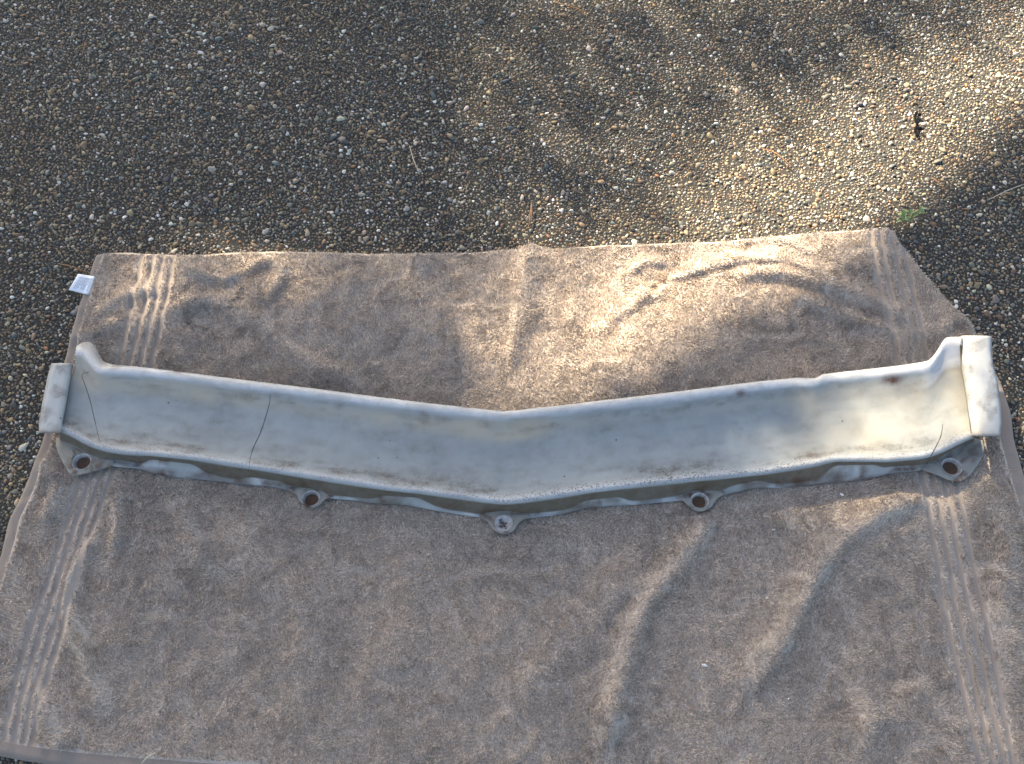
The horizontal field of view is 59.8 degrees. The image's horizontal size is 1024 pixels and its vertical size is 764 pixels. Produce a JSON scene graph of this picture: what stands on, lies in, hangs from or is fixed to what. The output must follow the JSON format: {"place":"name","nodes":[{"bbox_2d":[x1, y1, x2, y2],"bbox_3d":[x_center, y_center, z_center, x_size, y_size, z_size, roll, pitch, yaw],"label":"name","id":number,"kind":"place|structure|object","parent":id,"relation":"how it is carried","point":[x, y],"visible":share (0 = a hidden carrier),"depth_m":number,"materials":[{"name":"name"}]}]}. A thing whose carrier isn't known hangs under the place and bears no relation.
{"place":"outdoors","nodes":[
{"label":"outdoors","id":0,"kind":"place"},
{"bbox_2d":[0,0,1023,763],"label":"ground","id":1,"kind":"structure","parent":0,"point":[184,126],"depth_m":1.51,"materials":[{"name":"grey gravel"}]},
{"bbox_2d":[57,263,85,271],"bbox_3d":[-0.686,-0.179,1.385,0.050,0.004,0.002,16,65,8],"label":"pine needle","id":2,"kind":"object","parent":1,"relation":"on","point":[71,266],"visible":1,"depth_m":1.38,"materials":[{"name":"plant"}]},
{"bbox_2d":[0,227,1023,763],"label":"bath towel","id":3,"kind":"object","parent":1,"relation":"on","point":[196,621],"visible":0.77,"depth_m":1.17,"materials":[{"name":"fabric"}]},
{"bbox_2d":[39,336,1001,533],"bbox_3d":[0.016,0.066,1.234,1.348,0.055,0.288,0,64,0],"label":"valance panel","id":4,"kind":"object","parent":3,"relation":"on","point":[706,448],"visible":1,"depth_m":1.22,"materials":[{"name":"metal"}]},
{"bbox_2d":[563,654,632,729],"bbox_3d":[0.107,0.378,1.088,0.127,0.004,0.004,-41,71,-18],"label":"loose thread","id":5,"kind":"object","parent":3,"relation":"on","point":[596,693],"visible":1,"depth_m":1.08,"materials":[{"name":"fabric"}]},
{"bbox_2d":[528,202,531,228],"bbox_3d":[0.029,-0.269,1.430,0.007,0.004,0.052,0,64,0],"label":"pine needle","id":6,"kind":"object","parent":1,"relation":"on","point":[530,214],"visible":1,"depth_m":1.43,"materials":[{"name":"brown plant"}]},
{"bbox_2d":[554,2,587,12],"bbox_3d":[0.108,-0.690,1.638,0.066,0.005,0.003,22,66,10],"label":"pine needle","id":7,"kind":"object","parent":1,"relation":"on","point":[570,6],"visible":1,"depth_m":1.64,"materials":[{"name":"brown plant"}]},
{"bbox_2d":[761,148,790,165],"bbox_3d":[0.442,-0.377,1.483,0.059,0.005,0.006,38,69,17],"label":"pine needle","id":8,"kind":"object","parent":1,"relation":"on","point":[778,155],"visible":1,"depth_m":1.48,"materials":[{"name":"beige plant"}]},
{"bbox_2d":[897,206,925,221],"bbox_3d":[0.636,-0.267,1.418,0.049,0.019,0.022,-12,64,-6],"label":"weed seedling","id":9,"kind":"object","parent":1,"relation":"on","point":[904,213],"visible":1,"depth_m":1.42,"materials":[{"name":"green plant"}]},
{"bbox_2d":[914,111,921,136],"bbox_3d":[0.691,-0.441,1.515,0.013,0.006,0.056,11,64,5],"label":"black twig","id":10,"kind":"object","parent":1,"relation":"on","point":[916,123],"visible":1,"depth_m":1.51,"materials":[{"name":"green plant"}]},
{"bbox_2d":[989,184,1023,199],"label":"pine needle","id":11,"kind":"object","parent":1,"relation":"on","point":[1005,191],"visible":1,"depth_m":1.45,"materials":[{"name":"plant"}]}
]}

